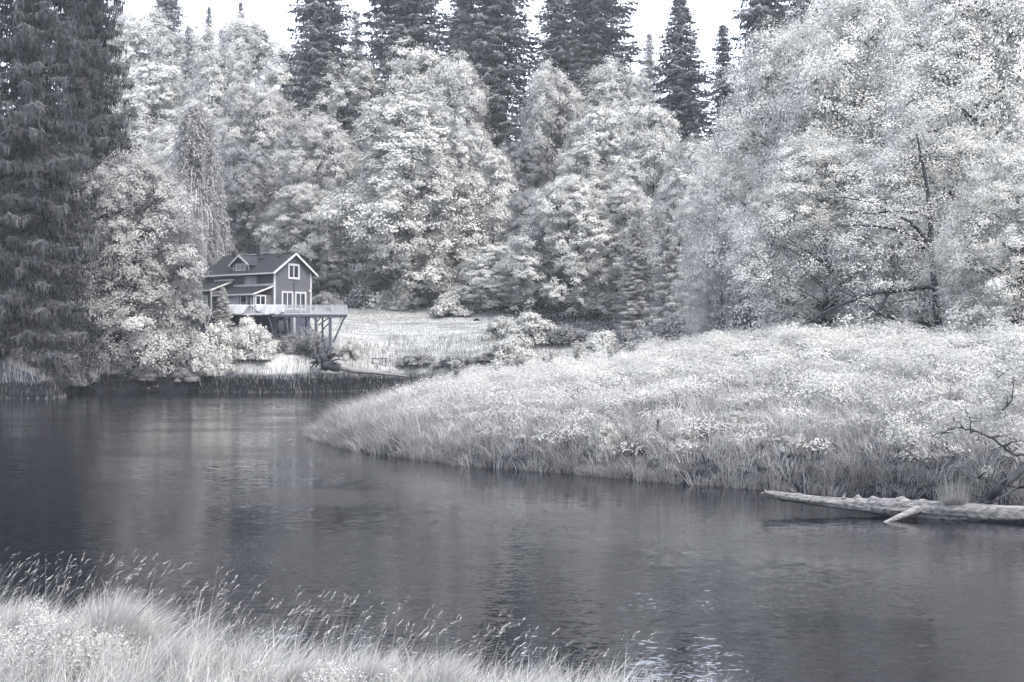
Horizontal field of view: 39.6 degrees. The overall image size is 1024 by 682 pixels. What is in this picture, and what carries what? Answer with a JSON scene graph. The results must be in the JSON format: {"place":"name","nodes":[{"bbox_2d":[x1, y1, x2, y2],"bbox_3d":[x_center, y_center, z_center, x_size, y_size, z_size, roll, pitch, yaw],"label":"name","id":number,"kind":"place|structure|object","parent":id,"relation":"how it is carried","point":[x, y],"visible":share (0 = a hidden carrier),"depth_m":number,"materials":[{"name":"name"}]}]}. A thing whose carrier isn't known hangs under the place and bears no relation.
{"place":"outdoors","nodes":[
{"label":"outdoors","id":0,"kind":"place"},
{"bbox_2d":[0,390,1023,681],"bbox_3d":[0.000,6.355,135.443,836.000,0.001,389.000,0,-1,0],"label":"river","id":1,"kind":"structure","parent":0,"point":[252,490],"depth_m":35.51,"materials":[{"name":"black liquid"}]},
{"bbox_2d":[758,489,1023,522],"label":"driftwood log","id":2,"kind":"object","parent":1,"relation":"in","point":[898,508],"visible":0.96,"depth_m":43.52,"materials":[{"name":"grey wood"}]},
{"bbox_2d":[933,459,975,504],"bbox_3d":[13.444,4.010,43.263,1.459,1.908,1.136,0,-1,0],"label":"grass tuft","id":3,"kind":"object","parent":2,"relation":"on","point":[955,500],"visible":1,"depth_m":43.15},
{"bbox_2d":[0,160,1023,681],"bbox_3d":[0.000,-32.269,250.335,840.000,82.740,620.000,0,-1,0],"label":"ground","id":4,"kind":"structure","parent":0,"point":[276,362],"depth_m":192.88,"materials":[{"name":"plant"}]},
{"bbox_2d":[0,0,28,354],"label":"conifer tree","id":5,"kind":"object","parent":4,"relation":"on","point":[3,146],"visible":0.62,"depth_m":175.96,"materials":[{"name":"grey plant"}]},
{"bbox_2d":[0,0,116,392],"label":"conifer tree","id":6,"kind":"object","parent":4,"relation":"on","point":[36,61],"visible":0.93,"depth_m":178.66,"materials":[{"name":"grey plant"}]},
{"bbox_2d":[43,346,88,387],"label":"shrub","id":7,"kind":"object","parent":4,"relation":"on","point":[76,380],"visible":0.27,"depth_m":182.25,"materials":[{"name":"grey plant"}]},
{"bbox_2d":[72,342,113,387],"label":"shrub","id":8,"kind":"object","parent":4,"relation":"on","point":[101,361],"visible":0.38,"depth_m":188.74,"materials":[{"name":"grey plant"}]},
{"bbox_2d":[41,0,147,349],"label":"conifer tree","id":9,"kind":"object","parent":4,"relation":"on","point":[94,24],"visible":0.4,"depth_m":202.35,"materials":[{"name":"grey plant"}]},
{"bbox_2d":[57,141,213,388],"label":"broadleaf tree","id":10,"kind":"object","parent":4,"relation":"on","point":[147,195],"visible":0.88,"depth_m":194.57,"materials":[{"name":"grey plant"}]},
{"bbox_2d":[97,2,177,162],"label":"broadleaf tree","id":11,"kind":"object","parent":4,"relation":"on","point":[134,38],"visible":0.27,"depth_m":381.50,"materials":[{"name":"white plant"}]},
{"bbox_2d":[100,52,192,195],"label":"broadleaf tree","id":12,"kind":"object","parent":4,"relation":"on","point":[155,109],"visible":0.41,"depth_m":316.56,"materials":[{"name":"white plant"}]},
{"bbox_2d":[127,363,167,379],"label":"shrub","id":13,"kind":"object","parent":4,"relation":"on","point":[145,371],"visible":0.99,"depth_m":192.85,"materials":[{"name":"grey plant"}]},
{"bbox_2d":[130,117,179,275],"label":"broadleaf tree","id":14,"kind":"object","parent":4,"relation":"on","point":[161,140],"visible":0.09,"depth_m":261.72,"materials":[{"name":"grey plant"}]},
{"bbox_2d":[145,0,187,152],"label":"spruce tree","id":15,"kind":"object","parent":4,"relation":"on","point":[170,6],"visible":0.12,"depth_m":399.41,"materials":[{"name":"grey plant"}]},
{"bbox_2d":[131,232,204,369],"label":"broadleaf tree","id":16,"kind":"object","parent":4,"relation":"on","point":[170,303],"visible":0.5,"depth_m":197.79,"materials":[{"name":"grey plant"}]},
{"bbox_2d":[171,365,201,381],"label":"shrub","id":17,"kind":"object","parent":4,"relation":"on","point":[186,374],"visible":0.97,"depth_m":192.95,"materials":[{"name":"grey plant"}]},
{"bbox_2d":[135,18,240,142],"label":"broadleaf tree","id":18,"kind":"object","parent":4,"relation":"on","point":[171,48],"visible":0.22,"depth_m":368.58,"materials":[{"name":"white plant"}]},
{"bbox_2d":[177,23,200,120],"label":"spruce tree","id":19,"kind":"object","parent":4,"relation":"on","point":[187,59],"visible":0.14,"depth_m":350.25,"materials":[{"name":"grey plant"}]},
{"bbox_2d":[158,101,233,315],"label":"weeping tree","id":20,"kind":"object","parent":4,"relation":"on","point":[195,144],"visible":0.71,"depth_m":225.40,"materials":[{"name":"grey plant"}]},
{"bbox_2d":[176,339,219,376],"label":"shrub","id":21,"kind":"object","parent":4,"relation":"on","point":[189,356],"visible":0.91,"depth_m":193.97,"materials":[{"name":"white plant"}]},
{"bbox_2d":[0,374,432,396],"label":"bank growth","id":22,"kind":"object","parent":4,"relation":"on","point":[20,384],"visible":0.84,"depth_m":192.57,"materials":[{"name":"dark grass"}]},
{"bbox_2d":[194,318,241,368],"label":"shrub","id":23,"kind":"object","parent":4,"relation":"on","point":[220,338],"visible":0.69,"depth_m":196.58,"materials":[{"name":"white plant"}]},
{"bbox_2d":[168,41,280,241],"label":"broadleaf tree","id":24,"kind":"object","parent":4,"relation":"on","point":[217,83],"visible":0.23,"depth_m":310.86,"materials":[{"name":"white plant"}]},
{"bbox_2d":[214,287,235,334],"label":"young tree","id":25,"kind":"object","parent":4,"relation":"on","point":[222,304],"visible":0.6,"depth_m":203.75,"materials":[{"name":"grey plant"}]},
{"bbox_2d":[228,315,260,350],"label":"shrub","id":26,"kind":"object","parent":4,"relation":"on","point":[242,325],"visible":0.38,"depth_m":202.19,"materials":[{"name":"white plant"}]},
{"bbox_2d":[197,10,293,142],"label":"broadleaf tree","id":27,"kind":"object","parent":4,"relation":"on","point":[250,42],"visible":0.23,"depth_m":366.28,"materials":[{"name":"white plant"}]},
{"bbox_2d":[209,140,290,256],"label":"broadleaf tree","id":28,"kind":"object","parent":4,"relation":"on","point":[244,188],"visible":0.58,"depth_m":259.44,"materials":[{"name":"grey plant"}]},
{"bbox_2d":[193,244,317,333],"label":"house","id":29,"kind":"structure","parent":4,"relation":"on","point":[256,277],"depth_m":215.03,"materials":[{"name":"grey"}]},
{"bbox_2d":[234,324,280,359],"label":"shrub","id":30,"kind":"object","parent":4,"relation":"on","point":[265,347],"visible":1,"depth_m":198.41,"materials":[{"name":"white plant"}]},
{"bbox_2d":[0,596,524,681],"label":"weed leaves","id":31,"kind":"object","parent":4,"relation":"on","point":[43,643],"visible":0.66,"depth_m":19.53,"materials":[{"name":"white plant"}]},
{"bbox_2d":[209,74,315,254],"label":"broadleaf tree","id":32,"kind":"object","parent":4,"relation":"on","point":[255,113],"visible":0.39,"depth_m":286.46,"materials":[{"name":"grey plant"}]},
{"bbox_2d":[256,42,308,188],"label":"broadleaf tree","id":33,"kind":"object","parent":4,"relation":"on","point":[278,75],"visible":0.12,"depth_m":348.28,"materials":[{"name":"white plant"}]},
{"bbox_2d":[225,305,346,353],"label":"deck","id":34,"kind":"structure","parent":4,"relation":"on","point":[315,315],"depth_m":205.01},
{"bbox_2d":[287,325,326,356],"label":"shrub","id":35,"kind":"object","parent":4,"relation":"on","point":[301,340],"visible":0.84,"depth_m":201.89,"materials":[{"name":"grey plant"}]},
{"bbox_2d":[251,177,363,297],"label":"broadleaf tree","id":36,"kind":"object","parent":4,"relation":"on","point":[294,195],"visible":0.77,"depth_m":249.52,"materials":[{"name":"white plant"}]},
{"bbox_2d":[250,104,368,295],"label":"broadleaf tree","id":37,"kind":"object","parent":4,"relation":"on","point":[297,155],"visible":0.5,"depth_m":264.12,"materials":[{"name":"grey plant"}]},
{"bbox_2d":[0,328,626,398],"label":"tall grass","id":38,"kind":"structure","parent":4,"relation":"on","point":[26,368],"depth_m":205.04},
{"bbox_2d":[273,0,373,244],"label":"spruce tree","id":39,"kind":"object","parent":4,"relation":"on","point":[321,27],"visible":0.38,"depth_m":297.60,"materials":[{"name":"grey plant"}]},
{"bbox_2d":[0,548,655,681],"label":"seed stalks","id":40,"kind":"object","parent":4,"relation":"on","point":[259,627],"visible":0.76,"depth_m":20.16,"materials":[{"name":"grey plant"}]},
{"bbox_2d":[312,290,343,304],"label":"shrub","id":41,"kind":"object","parent":4,"relation":"on","point":[323,298],"visible":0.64,"depth_m":240.68,"materials":[{"name":"grey plant"}]},
{"bbox_2d":[309,343,347,371],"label":"root wad","id":42,"kind":"object","parent":4,"relation":"on","point":[324,360],"visible":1,"depth_m":197.09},
{"bbox_2d":[282,49,398,232],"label":"broadleaf tree","id":43,"kind":"object","parent":4,"relation":"on","point":[358,74],"visible":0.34,"depth_m":294.05,"materials":[{"name":"white plant"}]},
{"bbox_2d":[339,339,362,359],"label":"shrub","id":44,"kind":"object","parent":4,"relation":"on","point":[351,348],"visible":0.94,"depth_m":207.39,"materials":[{"name":"white plant"}]},
{"bbox_2d":[345,10,366,133],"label":"spruce tree","id":45,"kind":"object","parent":4,"relation":"on","point":[356,27],"visible":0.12,"depth_m":420.30,"materials":[{"name":"grey plant"}]},
{"bbox_2d":[313,213,403,295],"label":"broadleaf tree","id":46,"kind":"object","parent":4,"relation":"on","point":[383,285],"visible":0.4,"depth_m":253.55,"materials":[{"name":"grey plant"}]},
{"bbox_2d":[0,574,768,681],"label":"grass","id":47,"kind":"structure","parent":4,"relation":"on","point":[171,657],"depth_m":19.74,"materials":[{"name":"plant"}]},
{"bbox_2d":[301,84,493,308],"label":"broadleaf tree","id":48,"kind":"object","parent":4,"relation":"on","point":[404,152],"visible":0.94,"depth_m":246.79,"materials":[{"name":"white plant"}]},
{"bbox_2d":[374,283,423,309],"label":"shrub","id":49,"kind":"object","parent":4,"relation":"on","point":[405,304],"visible":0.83,"depth_m":248.03,"materials":[{"name":"grey plant"}]},
{"bbox_2d":[344,0,465,241],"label":"spruce tree","id":50,"kind":"object","parent":4,"relation":"on","point":[406,18],"visible":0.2,"depth_m":307.05,"materials":[{"name":"grey plant"}]},
{"bbox_2d":[393,353,436,364],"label":"shrub","id":51,"kind":"object","parent":4,"relation":"on","point":[423,359],"visible":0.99,"depth_m":207.55,"materials":[{"name":"grey plant"}]},
{"bbox_2d":[359,35,484,257],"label":"broadleaf tree","id":52,"kind":"object","parent":4,"relation":"on","point":[415,70],"visible":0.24,"depth_m":291.61,"materials":[{"name":"white plant"}]},
{"bbox_2d":[232,297,625,361],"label":"lawn grass","id":53,"kind":"structure","parent":4,"relation":"on","point":[481,321],"depth_m":228.36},
{"bbox_2d":[391,210,483,305],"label":"broadleaf tree","id":54,"kind":"object","parent":4,"relation":"on","point":[422,265],"visible":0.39,"depth_m":253.05,"materials":[{"name":"grey plant"}]},
{"bbox_2d":[427,282,485,316],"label":"shrub","id":55,"kind":"object","parent":4,"relation":"on","point":[453,301],"visible":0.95,"depth_m":238.10,"materials":[{"name":"white plant"}]},
{"bbox_2d":[413,48,511,265],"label":"broadleaf tree","id":56,"kind":"object","parent":4,"relation":"on","point":[459,79],"visible":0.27,"depth_m":285.50,"materials":[{"name":"white plant"}]},
{"bbox_2d":[436,0,503,127],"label":"spruce tree","id":57,"kind":"object","parent":4,"relation":"on","point":[450,26],"visible":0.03,"depth_m":344.43,"materials":[{"name":"grey plant"}]},
{"bbox_2d":[426,123,528,300],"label":"broadleaf tree","id":58,"kind":"object","parent":4,"relation":"on","point":[463,154],"visible":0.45,"depth_m":259.72,"materials":[{"name":"white plant"}]},
{"bbox_2d":[474,420,506,444],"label":"shrub","id":59,"kind":"object","parent":4,"relation":"on","point":[486,433],"visible":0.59,"depth_m":66.10,"materials":[{"name":"grey plant"}]},
{"bbox_2d":[443,0,541,244],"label":"spruce tree","id":60,"kind":"object","parent":4,"relation":"on","point":[489,35],"visible":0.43,"depth_m":301.92,"materials":[{"name":"grey plant"}]},
{"bbox_2d":[480,315,515,339],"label":"shrub","id":61,"kind":"object","parent":4,"relation":"on","point":[498,327],"visible":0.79,"depth_m":214.86,"materials":[{"name":"white plant"}]},
{"bbox_2d":[457,242,542,312],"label":"broadleaf tree","id":62,"kind":"object","parent":4,"relation":"on","point":[494,254],"visible":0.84,"depth_m":236.90,"materials":[{"name":"white plant"}]},
{"bbox_2d":[490,334,537,365],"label":"shrub","id":63,"kind":"object","parent":4,"relation":"on","point":[504,347],"visible":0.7,"depth_m":203.40,"materials":[{"name":"white plant"}]},
{"bbox_2d":[472,132,556,284],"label":"broadleaf tree","id":64,"kind":"object","parent":4,"relation":"on","point":[529,169],"visible":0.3,"depth_m":275.84,"materials":[{"name":"grey plant"}]},
{"bbox_2d":[504,309,556,344],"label":"shrub","id":65,"kind":"object","parent":4,"relation":"on","point":[532,325],"visible":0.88,"depth_m":210.35,"materials":[{"name":"white plant"}]},
{"bbox_2d":[491,180,580,302],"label":"broadleaf tree","id":66,"kind":"object","parent":4,"relation":"on","point":[516,221],"visible":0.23,"depth_m":243.22,"materials":[{"name":"grey plant"}]},
{"bbox_2d":[505,56,601,283],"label":"broadleaf tree","id":67,"kind":"object","parent":4,"relation":"on","point":[561,95],"visible":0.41,"depth_m":284.26,"materials":[{"name":"white plant"}]},
{"bbox_2d":[494,170,622,318],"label":"broadleaf tree","id":68,"kind":"object","parent":4,"relation":"on","point":[566,198],"visible":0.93,"depth_m":228.75,"materials":[{"name":"white plant"}]},
{"bbox_2d":[506,0,613,204],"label":"spruce tree","id":69,"kind":"object","parent":4,"relation":"on","point":[554,45],"visible":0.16,"depth_m":299.06,"materials":[{"name":"grey plant"}]},
{"bbox_2d":[540,324,589,343],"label":"shrub","id":70,"kind":"object","parent":4,"relation":"on","point":[566,333],"visible":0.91,"depth_m":208.93,"materials":[{"name":"grey plant"}]},
{"bbox_2d":[543,94,646,285],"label":"broadleaf tree","id":71,"kind":"object","parent":4,"relation":"on","point":[602,154],"visible":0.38,"depth_m":269.10,"materials":[{"name":"white plant"}]},
{"bbox_2d":[544,0,652,206],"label":"spruce tree","id":72,"kind":"object","parent":4,"relation":"on","point":[598,37],"visible":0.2,"depth_m":308.46,"materials":[{"name":"grey plant"}]},
{"bbox_2d":[580,328,622,357],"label":"shrub","id":73,"kind":"object","parent":4,"relation":"on","point":[600,340],"visible":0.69,"depth_m":204.11,"materials":[{"name":"white plant"}]},
{"bbox_2d":[586,419,620,457],"bbox_3d":[4.026,4.190,61.042,1.533,1.660,1.543,0,-1,27],"label":"shrub","id":74,"kind":"object","parent":4,"relation":"on","point":[604,435],"visible":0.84,"depth_m":60.69,"materials":[{"name":"grey plant"}]},
{"bbox_2d":[560,55,658,249],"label":"broadleaf tree","id":75,"kind":"object","parent":4,"relation":"on","point":[634,86],"visible":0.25,"depth_m":291.68,"materials":[{"name":"white plant"}]},
{"bbox_2d":[571,177,664,319],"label":"broadleaf tree","id":76,"kind":"object","parent":4,"relation":"on","point":[625,201],"visible":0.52,"depth_m":227.70,"materials":[{"name":"grey plant"}]},
{"bbox_2d":[608,217,659,338],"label":"spruce tree","id":77,"kind":"object","parent":4,"relation":"on","point":[633,285],"visible":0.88,"depth_m":214.18,"materials":[{"name":"grey plant"}]},
{"bbox_2d":[613,323,654,353],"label":"shrub","id":78,"kind":"object","parent":4,"relation":"on","point":[641,333],"visible":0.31,"depth_m":203.03,"materials":[{"name":"grey plant"}]},
{"bbox_2d":[601,96,690,293],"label":"broadleaf tree","id":79,"kind":"object","parent":4,"relation":"on","point":[636,138],"visible":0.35,"depth_m":246.22,"materials":[{"name":"white plant"}]},
{"bbox_2d":[639,33,663,113],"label":"spruce tree","id":80,"kind":"object","parent":4,"relation":"on","point":[649,43],"visible":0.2,"depth_m":430.12,"materials":[{"name":"grey plant"}]},
{"bbox_2d":[293,345,1023,505],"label":"bank grass","id":81,"kind":"structure","parent":4,"relation":"on","point":[345,426],"depth_m":60.17,"materials":[{"name":"plant"}]},
{"bbox_2d":[641,197,702,348],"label":"hemlock tree","id":82,"kind":"object","parent":4,"relation":"on","point":[669,252],"visible":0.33,"depth_m":189.01,"materials":[{"name":"grey plant"}]},
{"bbox_2d":[634,0,716,273],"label":"spruce tree","id":83,"kind":"object","parent":4,"relation":"on","point":[681,82],"visible":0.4,"depth_m":278.55,"materials":[{"name":"grey plant"}]},
{"bbox_2d":[652,305,701,345],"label":"shrub","id":84,"kind":"object","parent":4,"relation":"on","point":[675,322],"visible":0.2,"depth_m":164.04,"materials":[{"name":"grey plant"}]},
{"bbox_2d":[666,426,700,451],"bbox_3d":[7.033,4.056,58.451,1.574,1.116,1.500,0,-1,-16],"label":"shrub","id":85,"kind":"object","parent":4,"relation":"on","point":[689,435],"visible":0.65,"depth_m":58.24,"materials":[{"name":"grey plant"}]},
{"bbox_2d":[633,130,743,325],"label":"broadleaf tree","id":86,"kind":"object","parent":4,"relation":"on","point":[662,202],"visible":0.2,"depth_m":213.53,"materials":[{"name":"white plant"}]},
{"bbox_2d":[370,318,1023,461],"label":"weeds","id":87,"kind":"object","parent":4,"relation":"on","point":[656,359],"visible":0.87,"depth_m":71.16,"materials":[{"name":"white plant"}]},
{"bbox_2d":[674,223,759,342],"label":"broadleaf tree","id":88,"kind":"object","parent":4,"relation":"on","point":[704,305],"visible":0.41,"depth_m":129.13,"materials":[{"name":"grey plant"}]},
{"bbox_2d":[696,24,740,220],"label":"spruce tree","id":89,"kind":"object","parent":4,"relation":"on","point":[723,47],"visible":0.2,"depth_m":271.94,"materials":[{"name":"grey plant"}]},
{"bbox_2d":[667,136,794,337],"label":"broadleaf tree","id":90,"kind":"object","parent":4,"relation":"on","point":[685,245],"visible":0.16,"depth_m":149.37,"materials":[{"name":"white plant"}]},
{"bbox_2d":[717,0,792,226],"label":"spruce tree","id":91,"kind":"object","parent":4,"relation":"on","point":[756,14],"visible":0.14,"depth_m":260.53,"materials":[{"name":"grey plant"}]},
{"bbox_2d":[731,294,782,335],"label":"shrub","id":92,"kind":"object","parent":4,"relation":"on","point":[747,315],"visible":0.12,"depth_m":126.96,"materials":[{"name":"grey plant"}]},
{"bbox_2d":[664,9,889,333],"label":"broadleaf tree","id":93,"kind":"object","parent":4,"relation":"on","point":[747,138],"visible":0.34,"depth_m":125.64,"materials":[{"name":"white plant"}]},
{"bbox_2d":[760,0,820,290],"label":"spruce tree","id":94,"kind":"object","parent":4,"relation":"on","point":[804,7],"visible":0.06,"depth_m":254.70,"materials":[{"name":"grey plant"}]},
{"bbox_2d":[777,433,816,454],"bbox_3d":[10.910,3.964,54.566,1.480,0.868,1.553,0,-1,-5],"label":"shrub","id":95,"kind":"object","parent":4,"relation":"on","point":[788,441],"visible":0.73,"depth_m":54.13,"materials":[{"name":"grey plant"}]},
{"bbox_2d":[710,125,927,341],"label":"broadleaf tree","id":96,"kind":"object","parent":4,"relation":"on","point":[809,183],"visible":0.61,"depth_m":102.09,"materials":[{"name":"white plant"}]},
{"bbox_2d":[760,0,909,319],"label":"broadleaf tree","id":97,"kind":"object","parent":4,"relation":"on","point":[819,2],"visible":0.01,"depth_m":137.66,"materials":[{"name":"grey plant"}]},
{"bbox_2d":[742,0,997,319],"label":"broadleaf tree","id":98,"kind":"object","parent":4,"relation":"on","point":[862,28],"visible":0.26,"depth_m":114.84,"materials":[{"name":"white plant"}]},
{"bbox_2d":[773,43,1000,348],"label":"old tree","id":99,"kind":"object","parent":4,"relation":"on","point":[935,310],"visible":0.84,"depth_m":88.65,"materials":[{"name":"grey plant"}]},
{"bbox_2d":[810,113,1020,335],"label":"broadleaf tree","id":100,"kind":"object","parent":4,"relation":"on","point":[915,183],"visible":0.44,"depth_m":94.41,"materials":[{"name":"white plant"}]},
{"bbox_2d":[897,426,933,457],"bbox_3d":[14.625,3.673,51.517,1.412,1.200,1.507,0,-1,37],"label":"shrub","id":101,"kind":"object","parent":4,"relation":"on","point":[904,445],"visible":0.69,"depth_m":51.21,"materials":[{"name":"grey plant"}]},
{"bbox_2d":[830,0,1023,335],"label":"broadleaf tree","id":102,"kind":"object","parent":4,"relation":"on","point":[972,28],"visible":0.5,"depth_m":94.79,"materials":[{"name":"white plant"}]},
{"bbox_2d":[873,317,1023,504],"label":"leaning tree","id":103,"kind":"object","parent":4,"relation":"on","point":[999,487],"visible":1,"depth_m":47.23,"materials":[{"name":"grey plant"}]},
{"bbox_2d":[913,136,1023,346],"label":"broadleaf tree","id":104,"kind":"object","parent":4,"relation":"on","point":[1007,190],"visible":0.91,"depth_m":83.14,"materials":[{"name":"white plant"}]},
{"bbox_2d":[0,0,1023,171],"label":"sky","id":105,"kind":"structure","parent":0,"point":[652,15],"materials":[{"name":"white"}]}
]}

